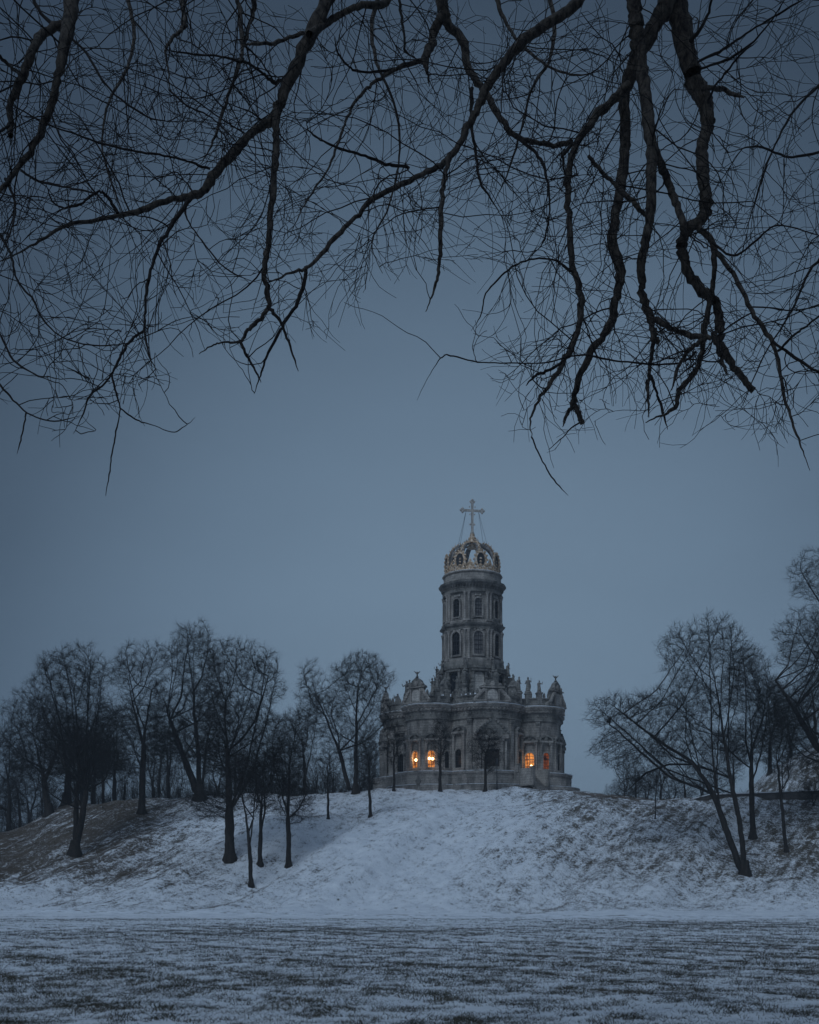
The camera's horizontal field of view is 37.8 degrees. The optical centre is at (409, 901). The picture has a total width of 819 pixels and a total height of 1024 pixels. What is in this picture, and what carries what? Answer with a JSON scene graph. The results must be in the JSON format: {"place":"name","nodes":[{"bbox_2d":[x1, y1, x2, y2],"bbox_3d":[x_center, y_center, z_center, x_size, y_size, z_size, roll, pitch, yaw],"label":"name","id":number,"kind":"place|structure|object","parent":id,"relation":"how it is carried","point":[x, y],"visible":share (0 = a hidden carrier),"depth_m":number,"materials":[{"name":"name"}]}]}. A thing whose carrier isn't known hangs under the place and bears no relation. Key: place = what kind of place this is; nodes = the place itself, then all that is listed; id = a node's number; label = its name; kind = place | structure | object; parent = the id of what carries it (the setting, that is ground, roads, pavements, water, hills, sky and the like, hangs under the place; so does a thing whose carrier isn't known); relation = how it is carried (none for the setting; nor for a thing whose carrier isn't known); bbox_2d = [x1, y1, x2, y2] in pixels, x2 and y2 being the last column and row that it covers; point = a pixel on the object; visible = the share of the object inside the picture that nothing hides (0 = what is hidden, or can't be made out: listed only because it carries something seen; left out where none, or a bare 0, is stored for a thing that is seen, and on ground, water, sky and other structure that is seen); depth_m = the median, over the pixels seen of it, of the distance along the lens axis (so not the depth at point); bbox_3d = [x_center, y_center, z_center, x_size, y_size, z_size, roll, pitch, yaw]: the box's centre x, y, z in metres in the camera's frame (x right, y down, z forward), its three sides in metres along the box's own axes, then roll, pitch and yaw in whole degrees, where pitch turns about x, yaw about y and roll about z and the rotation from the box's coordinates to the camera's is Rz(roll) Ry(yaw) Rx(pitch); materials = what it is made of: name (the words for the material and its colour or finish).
{"place":"outdoors","nodes":[
{"label":"outdoors","id":0,"kind":"place"},
{"bbox_2d":[0,742,818,1023],"bbox_3d":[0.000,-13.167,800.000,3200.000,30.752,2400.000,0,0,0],"label":"ground","id":1,"kind":"structure","parent":0,"point":[434,848],"depth_m":124.73,"materials":[{"name":"white snow"}]},
{"bbox_2d":[0,783,15,824],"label":"bare tree","id":2,"kind":"object","parent":1,"relation":"on","point":[4,801],"visible":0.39,"depth_m":215.07,"materials":[{"name":"black plant"}]},
{"bbox_2d":[0,772,30,828],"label":"bare tree","id":3,"kind":"object","parent":1,"relation":"on","point":[11,803],"visible":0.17,"depth_m":239.81,"materials":[{"name":"black plant"}]},
{"bbox_2d":[0,716,33,830],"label":"bare tree","id":4,"kind":"object","parent":1,"relation":"on","point":[8,796],"visible":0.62,"depth_m":189.91,"materials":[{"name":"black plant"}]},
{"bbox_2d":[0,756,34,827],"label":"bare tree","id":5,"kind":"object","parent":1,"relation":"on","point":[19,815],"visible":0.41,"depth_m":204.79,"materials":[{"name":"black plant"}]},
{"bbox_2d":[1,753,59,820],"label":"bare tree","id":6,"kind":"object","parent":1,"relation":"on","point":[28,806],"visible":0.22,"depth_m":221.83,"materials":[{"name":"black plant"}]},
{"bbox_2d":[29,776,53,815],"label":"bare tree","id":7,"kind":"object","parent":1,"relation":"on","point":[34,794],"visible":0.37,"depth_m":199.63,"materials":[{"name":"black plant"}]},
{"bbox_2d":[0,684,84,817],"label":"bare tree","id":8,"kind":"object","parent":1,"relation":"on","point":[49,808],"visible":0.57,"depth_m":167.19,"materials":[{"name":"black plant"}]},
{"bbox_2d":[20,637,137,857],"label":"bare tree","id":9,"kind":"object","parent":1,"relation":"on","point":[80,784],"visible":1,"depth_m":140.01,"materials":[{"name":"black plant"}]},
{"bbox_2d":[62,714,105,792],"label":"bare tree","id":10,"kind":"object","parent":1,"relation":"on","point":[81,766],"visible":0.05,"depth_m":191.86,"materials":[{"name":"black plant"}]},
{"bbox_2d":[40,698,130,806],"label":"bare tree","id":11,"kind":"object","parent":1,"relation":"on","point":[70,801],"visible":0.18,"depth_m":171.50,"materials":[{"name":"black plant"}]},
{"bbox_2d":[70,711,121,803],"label":"bare tree","id":12,"kind":"object","parent":1,"relation":"on","point":[99,752],"visible":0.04,"depth_m":199.77,"materials":[{"name":"black plant"}]},
{"bbox_2d":[90,715,121,802],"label":"bare tree","id":13,"kind":"object","parent":1,"relation":"on","point":[107,765],"visible":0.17,"depth_m":189.72,"materials":[{"name":"black plant"}]},
{"bbox_2d":[98,686,138,799],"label":"bare tree","id":14,"kind":"object","parent":1,"relation":"on","point":[114,786],"visible":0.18,"depth_m":204.72,"materials":[{"name":"black plant"}]},
{"bbox_2d":[113,761,136,799],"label":"bare tree","id":15,"kind":"object","parent":1,"relation":"on","point":[124,780],"visible":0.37,"depth_m":194.96,"materials":[{"name":"black plant"}]},
{"bbox_2d":[108,636,173,814],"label":"bare tree","id":16,"kind":"object","parent":1,"relation":"on","point":[143,759],"visible":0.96,"depth_m":154.17,"materials":[{"name":"black plant"}]},
{"bbox_2d":[0,0,291,452],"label":"overhanging tree","id":17,"kind":"object","parent":1,"relation":"on","point":[65,25],"visible":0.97,"depth_m":8.20,"materials":[{"name":"black plant"}]},
{"bbox_2d":[128,727,174,796],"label":"bare tree","id":18,"kind":"object","parent":1,"relation":"on","point":[151,777],"visible":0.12,"depth_m":214.43,"materials":[{"name":"black plant"}]},
{"bbox_2d":[146,721,176,796],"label":"bare tree","id":19,"kind":"object","parent":1,"relation":"on","point":[159,760],"visible":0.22,"depth_m":197.82,"materials":[{"name":"black plant"}]},
{"bbox_2d":[147,703,193,798],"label":"bare tree","id":20,"kind":"object","parent":1,"relation":"on","point":[168,763],"visible":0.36,"depth_m":189.70,"materials":[{"name":"black plant"}]},
{"bbox_2d":[170,764,189,796],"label":"bare tree","id":21,"kind":"object","parent":1,"relation":"on","point":[183,779],"visible":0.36,"depth_m":204.62,"materials":[{"name":"black plant"}]},
{"bbox_2d":[146,617,233,801],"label":"bare tree","id":22,"kind":"object","parent":1,"relation":"on","point":[180,750],"visible":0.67,"depth_m":158.89,"materials":[{"name":"black plant"}]},
{"bbox_2d":[0,750,379,831],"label":"thicket","id":23,"kind":"object","parent":1,"relation":"on","point":[164,790],"visible":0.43,"depth_m":182.14,"materials":[{"name":"black plant"}]},
{"bbox_2d":[196,744,236,791],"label":"bare tree","id":24,"kind":"object","parent":1,"relation":"on","point":[217,775],"visible":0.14,"depth_m":194.79,"materials":[{"name":"black plant"}]},
{"bbox_2d":[180,633,287,862],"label":"bare tree","id":25,"kind":"object","parent":1,"relation":"on","point":[229,856],"visible":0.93,"depth_m":134.98,"materials":[{"name":"black plant"}]},
{"bbox_2d":[221,717,248,790],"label":"bare tree","id":26,"kind":"object","parent":1,"relation":"on","point":[236,750],"visible":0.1,"depth_m":204.68,"materials":[{"name":"black plant"}]},
{"bbox_2d":[218,747,272,887],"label":"bare tree","id":27,"kind":"object","parent":1,"relation":"on","point":[250,860],"visible":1,"depth_m":129.68,"materials":[{"name":"black plant"}]},
{"bbox_2d":[0,0,515,495],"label":"overhanging tree","id":28,"kind":"object","parent":1,"relation":"on","point":[314,28],"visible":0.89,"depth_m":8.92,"materials":[{"name":"black plant"}]},
{"bbox_2d":[242,724,292,867],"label":"bare tree","id":29,"kind":"object","parent":1,"relation":"on","point":[260,863],"visible":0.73,"depth_m":133.57,"materials":[{"name":"black plant"}]},
{"bbox_2d":[267,733,300,788],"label":"bare tree","id":30,"kind":"object","parent":1,"relation":"on","point":[284,758],"visible":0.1,"depth_m":204.83,"materials":[{"name":"black plant"}]},
{"bbox_2d":[257,704,318,868],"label":"bare tree","id":31,"kind":"object","parent":1,"relation":"on","point":[287,806],"visible":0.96,"depth_m":133.93,"materials":[{"name":"black plant"}]},
{"bbox_2d":[275,693,324,792],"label":"bare tree","id":32,"kind":"object","parent":1,"relation":"on","point":[312,743],"visible":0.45,"depth_m":175.93,"materials":[{"name":"black plant"}]},
{"bbox_2d":[297,751,334,794],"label":"bare tree","id":33,"kind":"object","parent":1,"relation":"on","point":[312,779],"visible":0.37,"depth_m":199.70,"materials":[{"name":"black plant"}]},
{"bbox_2d":[312,736,338,818],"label":"sapling","id":34,"kind":"object","parent":1,"relation":"on","point":[327,763],"visible":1,"depth_m":146.66,"materials":[{"name":"black plant"}]},
{"bbox_2d":[324,748,343,792],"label":"bare tree","id":35,"kind":"object","parent":1,"relation":"on","point":[335,769],"visible":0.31,"depth_m":204.45,"materials":[{"name":"black plant"}]},
{"bbox_2d":[336,770,345,791],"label":"bare tree","id":36,"kind":"object","parent":1,"relation":"on","point":[339,781],"visible":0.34,"depth_m":194.55,"materials":[{"name":"black plant"}]},
{"bbox_2d":[291,648,398,794],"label":"bare tree","id":37,"kind":"object","parent":1,"relation":"on","point":[355,788],"visible":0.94,"depth_m":160.31,"materials":[{"name":"black plant"}]},
{"bbox_2d":[346,753,375,788],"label":"bare tree","id":38,"kind":"object","parent":1,"relation":"on","point":[360,770],"visible":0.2,"depth_m":199.24,"materials":[{"name":"black plant"}]},
{"bbox_2d":[353,727,385,817],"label":"sapling","id":39,"kind":"object","parent":1,"relation":"on","point":[369,761],"visible":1,"depth_m":147.40,"materials":[{"name":"black plant"}]},
{"bbox_2d":[364,748,379,788],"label":"bare tree","id":40,"kind":"object","parent":1,"relation":"on","point":[376,765],"visible":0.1,"depth_m":203.86,"materials":[{"name":"black plant"}]},
{"bbox_2d":[379,717,410,790],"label":"tree","id":41,"kind":"object","parent":1,"relation":"on","point":[393,757],"visible":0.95,"depth_m":159.77,"materials":[{"name":"black plant"}]},
{"bbox_2d":[0,917,818,1023],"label":"field grass","id":42,"kind":"structure","parent":1,"relation":"on","point":[457,1019],"depth_m":26.43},
{"bbox_2d":[0,909,818,917],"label":"path","id":43,"kind":"structure","parent":1,"relation":"on","point":[287,913],"depth_m":115.21,"materials":[{"name":"white snow"}]},
{"bbox_2d":[415,775,421,789],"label":"stone urn","id":44,"kind":"object","parent":1,"relation":"on","point":[418,780],"visible":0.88,"depth_m":162.98,"materials":[{"name":"grey stone"}]},
{"bbox_2d":[173,0,683,392],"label":"overhanging tree","id":45,"kind":"object","parent":1,"relation":"on","point":[540,28],"visible":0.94,"depth_m":9.48,"materials":[{"name":"black plant"}]},
{"bbox_2d":[424,711,453,791],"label":"tree","id":46,"kind":"object","parent":1,"relation":"on","point":[440,724],"visible":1,"depth_m":159.44,"materials":[{"name":"black plant"}]},
{"bbox_2d":[373,499,579,790],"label":"church","id":47,"kind":"structure","parent":1,"relation":"on","point":[474,687],"depth_m":170.14,"materials":[{"name":"stone"}]},
{"bbox_2d":[394,731,404,772],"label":"window","id":48,"kind":"structure","parent":47,"relation":"in","point":[397,765],"depth_m":174.10,"materials":[{"name":"stone"}]},
{"bbox_2d":[402,735,408,771],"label":"window","id":49,"kind":"structure","parent":47,"relation":"in","point":[405,740],"depth_m":169.49,"materials":[{"name":"stone"}]},
{"bbox_2d":[408,733,421,770],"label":"window","id":50,"kind":"structure","parent":47,"relation":"in","point":[414,754],"depth_m":168.17,"materials":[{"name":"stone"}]},
{"bbox_2d":[424,732,438,769],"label":"window","id":51,"kind":"structure","parent":47,"relation":"in","point":[428,763],"depth_m":167.31,"materials":[{"name":"glass"}]},
{"bbox_2d":[442,635,444,661],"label":"window","id":52,"kind":"structure","parent":47,"relation":"in","point":[443,637],"depth_m":179.93,"materials":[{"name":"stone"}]},
{"bbox_2d":[443,602,445,623],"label":"window","id":53,"kind":"structure","parent":47,"relation":"in","point":[444,604],"depth_m":178.62,"materials":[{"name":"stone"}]},
{"bbox_2d":[441,733,452,770],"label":"window","id":54,"kind":"structure","parent":47,"relation":"in","point":[448,764],"depth_m":168.33,"materials":[{"name":"stone"}]},
{"bbox_2d":[451,630,461,657],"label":"window","id":55,"kind":"structure","parent":47,"relation":"in","point":[456,636],"depth_m":176.54,"materials":[{"name":"glass"}]},
{"bbox_2d":[452,597,461,618],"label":"window","id":56,"kind":"structure","parent":47,"relation":"in","point":[457,602],"depth_m":176.63,"materials":[{"name":"glass"}]},
{"bbox_2d":[451,725,466,770],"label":"window","id":57,"kind":"structure","parent":47,"relation":"in","point":[458,754],"depth_m":167.88,"materials":[{"name":"stone"}]},
{"bbox_2d":[472,629,484,655],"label":"window","id":58,"kind":"structure","parent":47,"relation":"in","point":[478,636],"depth_m":175.77,"materials":[{"name":"glass"}]},
{"bbox_2d":[473,596,483,617],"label":"window","id":59,"kind":"structure","parent":47,"relation":"in","point":[478,603],"depth_m":175.85,"materials":[{"name":"glass"}]},
{"bbox_2d":[492,599,499,620],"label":"window","id":60,"kind":"structure","parent":47,"relation":"in","point":[495,603],"depth_m":177.53,"materials":[{"name":"glass"}]},
{"bbox_2d":[492,632,500,658],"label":"window","id":61,"kind":"structure","parent":47,"relation":"in","point":[496,638],"depth_m":177.45,"materials":[{"name":"glass"}]},
{"bbox_2d":[514,727,524,767],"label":"window","id":62,"kind":"structure","parent":47,"relation":"in","point":[518,731],"depth_m":169.32,"materials":[{"name":"stone"}]},
{"bbox_2d":[523,735,538,769],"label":"window","id":63,"kind":"structure","parent":47,"relation":"in","point":[530,758],"depth_m":170.03,"materials":[{"name":"glass"}]},
{"bbox_2d":[539,735,553,771],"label":"window","id":64,"kind":"structure","parent":47,"relation":"in","point":[545,758],"depth_m":170.03,"materials":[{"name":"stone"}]},
{"bbox_2d":[554,736,562,772],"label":"window","id":65,"kind":"structure","parent":47,"relation":"in","point":[558,741],"depth_m":171.19,"materials":[{"name":"stone"}]},
{"bbox_2d":[562,738,563,769],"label":"column","id":66,"kind":"structure","parent":47,"relation":"in","point":[562,738],"depth_m":172.70,"materials":[{"name":"stone"}]},
{"bbox_2d":[466,725,504,791],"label":"tree","id":67,"kind":"object","parent":1,"relation":"on","point":[489,745],"visible":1,"depth_m":159.41,"materials":[{"name":"black plant"}]},
{"bbox_2d":[495,759,498,789],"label":"lamp post","id":68,"kind":"object","parent":1,"relation":"on","point":[496,761],"visible":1,"depth_m":158.93,"materials":[{"name":"grey metal"}]},
{"bbox_2d":[344,0,818,493],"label":"overhanging tree","id":69,"kind":"object","parent":1,"relation":"on","point":[677,15],"visible":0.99,"depth_m":9.23,"materials":[{"name":"black plant"}]},
{"bbox_2d":[573,792,639,800],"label":"path","id":70,"kind":"structure","parent":1,"relation":"on","point":[580,793],"depth_m":156.87,"materials":[{"name":"white snow"}]},
{"bbox_2d":[602,783,622,795],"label":"bush","id":71,"kind":"object","parent":1,"relation":"on","point":[612,790],"visible":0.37,"depth_m":204.73,"materials":[{"name":"black plant"}]},
{"bbox_2d":[612,753,634,794],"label":"bare tree","id":72,"kind":"object","parent":1,"relation":"on","point":[624,767],"visible":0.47,"depth_m":199.84,"materials":[{"name":"black plant"}]},
{"bbox_2d":[625,761,647,796],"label":"bare tree","id":73,"kind":"object","parent":1,"relation":"on","point":[640,771],"visible":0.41,"depth_m":191.67,"materials":[{"name":"black plant"}]},
{"bbox_2d":[633,763,658,799],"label":"bare tree","id":74,"kind":"object","parent":1,"relation":"on","point":[648,785],"visible":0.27,"depth_m":199.72,"materials":[{"name":"black plant"}]},
{"bbox_2d":[651,765,662,818],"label":"sapling","id":75,"kind":"object","parent":1,"relation":"on","point":[656,787],"visible":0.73,"depth_m":141.27,"materials":[{"name":"black plant"}]},
{"bbox_2d":[645,742,677,798],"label":"bare tree","id":76,"kind":"object","parent":1,"relation":"on","point":[660,790],"visible":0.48,"depth_m":195.88,"materials":[{"name":"black plant"}]},
{"bbox_2d":[578,609,757,876],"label":"leaning tree","id":77,"kind":"object","parent":1,"relation":"on","point":[742,865],"visible":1,"depth_m":128.88,"materials":[{"name":"black plant"}]},
{"bbox_2d":[652,766,688,798],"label":"bare tree","id":78,"kind":"object","parent":1,"relation":"on","point":[669,794],"visible":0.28,"depth_m":204.81,"materials":[{"name":"black plant"}]},
{"bbox_2d":[611,780,747,799],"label":"thicket","id":79,"kind":"object","parent":1,"relation":"on","point":[617,793],"visible":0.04,"depth_m":183.97,"materials":[{"name":"black plant"}]},
{"bbox_2d":[670,757,699,797],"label":"bare tree","id":80,"kind":"object","parent":1,"relation":"on","point":[687,781],"visible":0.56,"depth_m":193.72,"materials":[{"name":"black plant"}]},
{"bbox_2d":[684,753,719,797],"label":"bare tree","id":81,"kind":"object","parent":1,"relation":"on","point":[703,785],"visible":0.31,"depth_m":199.70,"materials":[{"name":"black plant"}]},
{"bbox_2d":[697,728,736,793],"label":"bare tree","id":82,"kind":"object","parent":1,"relation":"on","point":[718,767],"visible":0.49,"depth_m":191.80,"materials":[{"name":"black plant"}]},
{"bbox_2d":[719,729,747,787],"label":"bare tree","id":83,"kind":"object","parent":1,"relation":"on","point":[733,774],"visible":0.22,"depth_m":197.65,"materials":[{"name":"black plant"}]},
{"bbox_2d":[712,642,793,839],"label":"bare tree","id":84,"kind":"object","parent":1,"relation":"on","point":[753,745],"visible":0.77,"depth_m":140.00,"materials":[{"name":"black plant"}]},
{"bbox_2d":[691,790,818,800],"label":"retaining wall","id":85,"kind":"structure","parent":1,"relation":"on","point":[788,795],"depth_m":152.57,"materials":[{"name":"grey stone"}]},
{"bbox_2d":[749,676,794,776],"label":"bare tree","id":86,"kind":"object","parent":1,"relation":"on","point":[770,773],"visible":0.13,"depth_m":189.73,"materials":[{"name":"black plant"}]},
{"bbox_2d":[756,698,815,852],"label":"bare tree","id":87,"kind":"object","parent":1,"relation":"on","point":[778,760],"visible":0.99,"depth_m":136.04,"materials":[{"name":"black plant"}]},
{"bbox_2d":[759,544,818,779],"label":"bare tree","id":88,"kind":"object","parent":1,"relation":"on","point":[809,731],"visible":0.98,"depth_m":137.44,"materials":[{"name":"black plant"}]},
{"bbox_2d":[768,692,810,757],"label":"bare tree","id":89,"kind":"object","parent":1,"relation":"on","point":[794,725],"visible":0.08,"depth_m":199.70,"materials":[{"name":"black plant"}]},
{"bbox_2d":[794,775,818,807],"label":"bush","id":90,"kind":"object","parent":1,"relation":"on","point":[807,785],"visible":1,"depth_m":147.94,"materials":[{"name":"black plant"}]},
{"bbox_2d":[796,663,818,736],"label":"bare tree","id":91,"kind":"object","parent":1,"relation":"on","point":[815,715],"visible":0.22,"depth_m":195.84,"materials":[{"name":"black plant"}]},
{"bbox_2d":[0,0,818,831],"label":"sky","id":92,"kind":"structure","parent":0,"point":[314,512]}
]}

